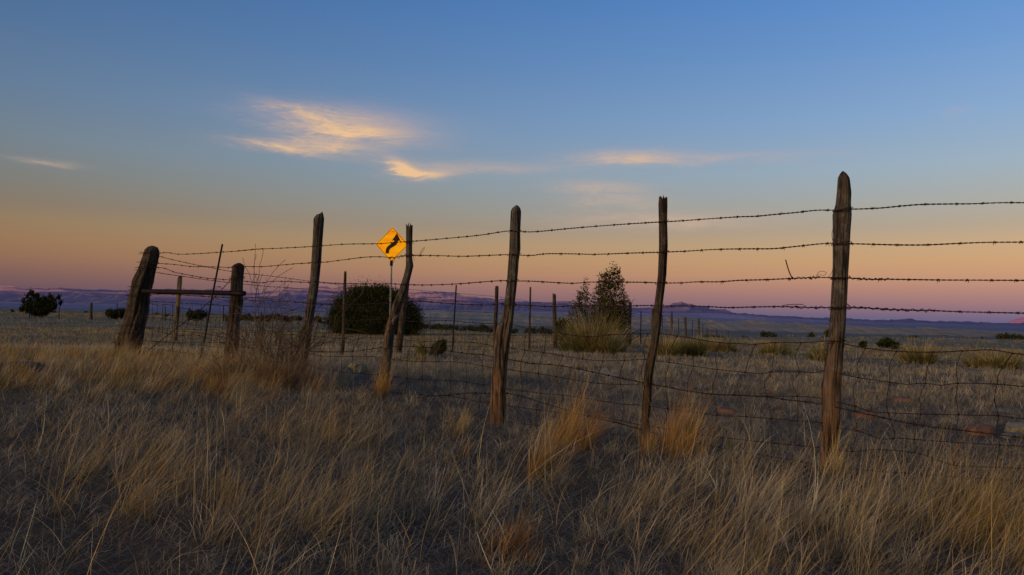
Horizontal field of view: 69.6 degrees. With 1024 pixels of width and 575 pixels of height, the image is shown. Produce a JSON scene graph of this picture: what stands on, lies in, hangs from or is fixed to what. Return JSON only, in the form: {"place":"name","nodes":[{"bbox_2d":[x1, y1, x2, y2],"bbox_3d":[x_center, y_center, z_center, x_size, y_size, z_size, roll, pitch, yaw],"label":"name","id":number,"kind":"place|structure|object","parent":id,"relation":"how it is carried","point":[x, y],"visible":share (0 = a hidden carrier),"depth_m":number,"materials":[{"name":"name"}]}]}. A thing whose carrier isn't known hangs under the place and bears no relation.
{"place":"outdoors","nodes":[
{"label":"outdoors","id":0,"kind":"place"},
{"bbox_2d":[0,308,1023,574],"bbox_3d":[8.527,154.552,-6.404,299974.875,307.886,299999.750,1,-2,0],"label":"ground","id":1,"kind":"structure","parent":0,"point":[36,526],"depth_m":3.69,"materials":[{"name":"beige plant"}]},
{"bbox_2d":[0,361,46,375],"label":"rock","id":2,"kind":"object","parent":1,"relation":"on","point":[25,365],"visible":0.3,"depth_m":6.43,"materials":[{"name":"brown stone"}]},
{"bbox_2d":[18,287,63,317],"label":"desert bush","id":3,"kind":"object","parent":1,"relation":"on","point":[42,303],"visible":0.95,"depth_m":84.66,"materials":[{"name":"green plant"}]},
{"bbox_2d":[105,307,125,320],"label":"desert bush","id":4,"kind":"object","parent":1,"relation":"on","point":[117,313],"visible":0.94,"depth_m":74.64,"materials":[{"name":"green plant"}]},
{"bbox_2d":[100,332,146,357],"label":"grass tuft","id":5,"kind":"object","parent":1,"relation":"on","point":[122,344],"visible":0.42,"depth_m":8.13,"materials":[{"name":"brown plant"}]},
{"bbox_2d":[1,302,318,323],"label":"wire fence","id":6,"kind":"object","parent":1,"relation":"on","point":[91,309],"visible":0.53,"depth_m":79.98,"materials":[{"name":"brown"}]},
{"bbox_2d":[185,309,207,322],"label":"desert bush","id":7,"kind":"object","parent":1,"relation":"on","point":[190,313],"visible":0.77,"depth_m":69.76,"materials":[{"name":"green plant"}]},
{"bbox_2d":[244,313,251,320],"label":"desert shrub","id":8,"kind":"object","parent":1,"relation":"on","point":[247,317],"visible":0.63,"depth_m":104.62,"materials":[{"name":"green plant"}]},
{"bbox_2d":[134,321,373,391],"bbox_3d":[-2.394,0.699,6.744,2.371,1.183,1.465,1,-2,0],"label":"brush heap","id":9,"kind":"object","parent":1,"relation":"on","point":[300,376],"visible":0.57,"depth_m":6.62,"materials":[{"name":"brown plant"}]},
{"bbox_2d":[198,244,367,370],"bbox_3d":[-2.118,0.253,7.027,1.406,1.308,1.210,-1,-3,38],"label":"bare bush","id":10,"kind":"object","parent":1,"relation":"on","point":[280,336],"visible":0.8,"depth_m":6.99,"materials":[{"name":"brown plant"}]},
{"bbox_2d":[319,403,359,441],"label":"grass tuft","id":11,"kind":"object","parent":1,"relation":"on","point":[334,421],"visible":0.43,"depth_m":4.58,"materials":[{"name":"brown plant"}]},
{"bbox_2d":[338,367,350,371],"bbox_3d":[-1.954,0.968,8.565,0.179,0.098,0.141,12,-5,-42],"label":"rock","id":12,"kind":"object","parent":1,"relation":"on","point":[339,368],"visible":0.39,"depth_m":8.52,"materials":[{"name":"grey stone"}]},
{"bbox_2d":[348,361,365,372],"bbox_3d":[-1.824,0.939,8.674,0.163,0.147,0.212,-1,-3,38],"label":"rock","id":13,"kind":"object","parent":1,"relation":"on","point":[361,365],"visible":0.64,"depth_m":8.62,"materials":[{"name":"stone"}]},
{"bbox_2d":[319,276,430,335],"bbox_3d":[-7.236,0.968,38.604,5.833,3.233,5.193,1,-2,0],"label":"juniper tree","id":14,"kind":"object","parent":1,"relation":"on","point":[378,311],"visible":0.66,"depth_m":38.27,"materials":[{"name":"green plant"}]},
{"bbox_2d":[368,359,410,398],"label":"grass tuft","id":15,"kind":"object","parent":1,"relation":"on","point":[378,388],"visible":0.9,"depth_m":6.46,"materials":[{"name":"beige plant"}]},
{"bbox_2d":[376,227,405,314],"bbox_3d":[-3.447,0.030,21.021,0.917,3.493,0.169,1,-2,0],"label":"road sign","id":16,"kind":"object","parent":1,"relation":"on","point":[389,249],"visible":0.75,"depth_m":21.00,"materials":[{"name":"metal"}]},
{"bbox_2d":[392,348,428,362],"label":"bunchgrass","id":17,"kind":"object","parent":1,"relation":"on","point":[415,358],"visible":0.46,"depth_m":12.53,"materials":[{"name":"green plant"}]},
{"bbox_2d":[419,375,431,381],"bbox_3d":[-0.955,1.037,8.276,0.134,0.110,0.135,-1,-3,42],"label":"rock","id":18,"kind":"object","parent":1,"relation":"on","point":[425,377],"visible":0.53,"depth_m":8.23,"materials":[{"name":"grey stone"}]},
{"bbox_2d":[406,328,446,356],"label":"bunchgrass","id":19,"kind":"object","parent":1,"relation":"on","point":[425,350],"visible":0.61,"depth_m":15.15,"materials":[{"name":"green plant"}]},
{"bbox_2d":[432,338,447,356],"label":"desert bush","id":20,"kind":"object","parent":1,"relation":"on","point":[442,345],"visible":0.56,"depth_m":15.45,"materials":[{"name":"green plant"}]},
{"bbox_2d":[147,256,742,355],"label":"wire fence","id":21,"kind":"object","parent":1,"relation":"on","point":[401,325],"visible":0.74,"depth_m":16.76,"materials":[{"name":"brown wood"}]},
{"bbox_2d":[439,324,459,329],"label":"desert shrub","id":22,"kind":"object","parent":1,"relation":"on","point":[456,327],"visible":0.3,"depth_m":280.66,"materials":[{"name":"green plant"}]},
{"bbox_2d":[441,394,481,437],"bbox_3d":[-0.352,0.877,5.054,0.347,0.305,0.652,1,-2,0],"label":"grass tuft","id":23,"kind":"object","parent":1,"relation":"on","point":[457,427],"visible":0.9,"depth_m":5.04,"materials":[{"name":"beige plant"}]},
{"bbox_2d":[458,324,475,331],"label":"desert shrub","id":24,"kind":"object","parent":1,"relation":"on","point":[469,329],"visible":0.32,"depth_m":274.73,"materials":[{"name":"green plant"}]},
{"bbox_2d":[456,430,485,459],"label":"grass tuft","id":25,"kind":"object","parent":1,"relation":"on","point":[468,452],"visible":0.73,"depth_m":4.29,"materials":[{"name":"brown plant"}]},
{"bbox_2d":[474,324,488,331],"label":"desert shrub","id":26,"kind":"object","parent":1,"relation":"on","point":[482,327],"visible":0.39,"depth_m":358.04,"materials":[{"name":"green plant"}]},
{"bbox_2d":[479,498,546,554],"bbox_3d":[0.011,0.877,2.715,0.289,0.217,0.396,1,-2,0],"label":"grass tuft","id":27,"kind":"object","parent":1,"relation":"on","point":[521,539],"visible":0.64,"depth_m":2.72,"materials":[{"name":"brown plant"}]},
{"bbox_2d":[535,328,551,333],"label":"desert shrub","id":28,"kind":"object","parent":1,"relation":"on","point":[540,330],"visible":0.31,"depth_m":259.65,"materials":[{"name":"green plant"}]},
{"bbox_2d":[513,397,590,480],"bbox_3d":[0.233,0.774,3.970,0.480,0.487,0.704,1,-2,0],"label":"grass tuft","id":29,"kind":"object","parent":1,"relation":"on","point":[542,459],"visible":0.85,"depth_m":3.92,"materials":[{"name":"brown plant"}]},
{"bbox_2d":[552,317,572,342],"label":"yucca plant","id":30,"kind":"object","parent":1,"relation":"on","point":[560,322],"visible":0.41,"depth_m":27.84,"materials":[{"name":"green plant"}]},
{"bbox_2d":[111,171,1023,481],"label":"wire fence","id":31,"kind":"object","parent":1,"relation":"on","point":[139,303],"visible":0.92,"depth_m":5.37,"materials":[{"name":"brown wood"}]},
{"bbox_2d":[520,367,627,453],"bbox_3d":[0.436,0.712,4.663,0.815,0.639,0.827,0,-3,35],"label":"grass tuft","id":32,"kind":"object","parent":1,"relation":"on","point":[575,426],"visible":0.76,"depth_m":4.64,"materials":[{"name":"beige plant"}]},
{"bbox_2d":[541,296,637,354],"bbox_3d":[2.177,0.969,20.054,2.860,1.671,2.954,3,-3,-31],"label":"bunchgrass","id":33,"kind":"object","parent":1,"relation":"on","point":[613,343],"visible":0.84,"depth_m":19.59,"materials":[{"name":"green plant"}]},
{"bbox_2d":[562,261,635,344],"bbox_3d":[3.584,0.662,27.340,3.278,3.220,2.303,3,-3,-40],"label":"juniper tree","id":34,"kind":"object","parent":1,"relation":"on","point":[606,296],"visible":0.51,"depth_m":26.89,"materials":[{"name":"green plant"}]},
{"bbox_2d":[600,371,620,377],"bbox_3d":[1.476,1.302,10.965,0.344,0.086,0.399,2,2,-5],"label":"rock","id":35,"kind":"object","parent":1,"relation":"on","point":[611,373],"visible":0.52,"depth_m":10.90,"materials":[{"name":"stone"}]},
{"bbox_2d":[634,413,669,456],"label":"grass tuft","id":36,"kind":"object","parent":1,"relation":"on","point":[652,447],"visible":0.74,"depth_m":4.49,"materials":[{"name":"brown plant"}]},
{"bbox_2d":[640,327,690,357],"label":"bunchgrass","id":37,"kind":"object","parent":1,"relation":"on","point":[663,349],"visible":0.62,"depth_m":19.33,"materials":[{"name":"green plant"}]},
{"bbox_2d":[671,324,715,356],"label":"bunchgrass","id":38,"kind":"object","parent":1,"relation":"on","point":[700,350],"visible":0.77,"depth_m":20.23,"materials":[{"name":"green plant"}]},
{"bbox_2d":[643,365,751,458],"bbox_3d":[1.094,0.751,4.549,0.683,0.578,0.817,1,-2,0],"label":"grass tuft","id":39,"kind":"object","parent":1,"relation":"on","point":[672,434],"visible":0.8,"depth_m":4.46,"materials":[{"name":"beige plant"}]},
{"bbox_2d":[704,331,742,351],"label":"bunchgrass","id":40,"kind":"object","parent":1,"relation":"on","point":[723,346],"visible":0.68,"depth_m":25.70,"materials":[{"name":"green plant"}]},
{"bbox_2d":[717,407,737,414],"bbox_3d":[2.026,1.174,6.968,0.204,0.073,0.135,3,2,34],"label":"rock","id":41,"kind":"object","parent":1,"relation":"on","point":[721,409],"visible":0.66,"depth_m":6.92,"materials":[{"name":"red stone"}]},
{"bbox_2d":[760,330,774,336],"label":"desert shrub","id":42,"kind":"object","parent":1,"relation":"on","point":[765,334],"visible":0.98,"depth_m":63.19,"materials":[{"name":"green plant"}]},
{"bbox_2d":[753,334,796,354],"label":"bunchgrass","id":43,"kind":"object","parent":1,"relation":"on","point":[780,349],"visible":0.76,"depth_m":23.81,"materials":[{"name":"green plant"}]},
{"bbox_2d":[803,331,827,361],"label":"bunchgrass","id":44,"kind":"object","parent":1,"relation":"on","point":[817,354],"visible":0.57,"depth_m":19.34,"materials":[{"name":"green plant"}]},
{"bbox_2d":[803,423,862,480],"bbox_3d":[1.747,0.863,4.017,0.332,0.353,0.537,1,-2,14],"label":"grass tuft","id":45,"kind":"object","parent":1,"relation":"on","point":[832,471],"visible":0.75,"depth_m":3.98,"materials":[{"name":"brown plant"}]},
{"bbox_2d":[858,340,867,349],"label":"desert bush","id":46,"kind":"object","parent":1,"relation":"on","point":[863,343],"visible":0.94,"depth_m":32.93,"materials":[{"name":"green plant"}]},
{"bbox_2d":[851,411,878,419],"bbox_3d":[3.327,1.216,6.959,0.242,0.095,0.176,-5,-4,26],"label":"rock","id":47,"kind":"object","parent":1,"relation":"on","point":[860,415],"visible":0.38,"depth_m":6.90,"materials":[{"name":"red stone"}]},
{"bbox_2d":[874,337,901,349],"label":"desert bush","id":48,"kind":"object","parent":1,"relation":"on","point":[889,343],"visible":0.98,"depth_m":33.85,"materials":[{"name":"green plant"}]},
{"bbox_2d":[892,396,915,402],"bbox_3d":[4.547,1.316,8.579,0.200,0.102,0.218,1,-2,-2],"label":"rock","id":49,"kind":"object","parent":1,"relation":"on","point":[898,398],"visible":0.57,"depth_m":8.52,"materials":[{"name":"red stone"}]},
{"bbox_2d":[891,331,944,363],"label":"bunchgrass","id":50,"kind":"object","parent":1,"relation":"on","point":[911,357],"visible":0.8,"depth_m":19.77,"materials":[{"name":"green plant"}]},
{"bbox_2d":[964,424,995,435],"bbox_3d":[3.840,1.181,6.067,0.210,0.121,0.256,1,-2,9],"label":"rock","id":51,"kind":"object","parent":1,"relation":"on","point":[979,427],"visible":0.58,"depth_m":5.98,"materials":[{"name":"red stone"}]},
{"bbox_2d":[957,342,1023,368],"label":"bunchgrass","id":52,"kind":"object","parent":1,"relation":"on","point":[994,361],"visible":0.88,"depth_m":18.16,"materials":[{"name":"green plant"}]},
{"bbox_2d":[994,332,1011,338],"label":"desert shrub","id":53,"kind":"object","parent":1,"relation":"on","point":[1004,336],"visible":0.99,"depth_m":86.52,"materials":[{"name":"green plant"}]},
{"bbox_2d":[991,407,1022,414],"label":"rock","id":54,"kind":"object","parent":1,"relation":"on","point":[1006,409],"visible":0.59,"depth_m":7.88,"materials":[{"name":"grey stone"}]},
{"bbox_2d":[1000,432,1023,438],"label":"rock","id":55,"kind":"object","parent":1,"relation":"on","point":[1015,433],"visible":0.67,"depth_m":5.81,"materials":[{"name":"grey stone"}]},
{"bbox_2d":[1004,422,1023,433],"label":"rock","id":56,"kind":"object","parent":1,"relation":"on","point":[1014,427],"visible":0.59,"depth_m":6.21,"materials":[{"name":"stone"}]},
{"bbox_2d":[1010,332,1023,339],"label":"desert shrub","id":57,"kind":"object","parent":1,"relation":"on","point":[1016,337],"visible":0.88,"depth_m":87.81,"materials":[{"name":"green plant"}]},
{"bbox_2d":[0,310,1023,411],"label":"field grass","id":58,"kind":"structure","parent":0,"point":[742,369],"depth_m":16.57,"materials":[{"name":"beige plant"}]},
{"bbox_2d":[0,286,1023,325],"bbox_3d":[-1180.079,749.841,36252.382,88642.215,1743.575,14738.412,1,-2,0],"label":"mountain range","id":59,"kind":"structure","parent":0,"point":[16,294],"depth_m":38184.56,"materials":[{"name":"stone"}]},
{"bbox_2d":[0,302,1023,331],"bbox_3d":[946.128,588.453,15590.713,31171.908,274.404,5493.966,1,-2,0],"label":"hills","id":60,"kind":"structure","parent":0,"point":[708,316],"depth_m":15560.43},
{"bbox_2d":[0,0,1023,322],"label":"sky","id":61,"kind":"structure","parent":0,"point":[127,127],"materials":[{"name":"blue"}]},
{"bbox_2d":[243,309,1023,336],"bbox_3d":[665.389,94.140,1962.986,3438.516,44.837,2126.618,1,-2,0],"label":"hills","id":62,"kind":"structure","parent":0,"point":[480,316],"depth_m":1557.99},
{"bbox_2d":[1008,317,1023,322],"bbox_3d":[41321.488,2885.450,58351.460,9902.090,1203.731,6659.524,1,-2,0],"label":"hills","id":63,"kind":"structure","parent":0,"point":[1019,320],"depth_m":59375.14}
]}

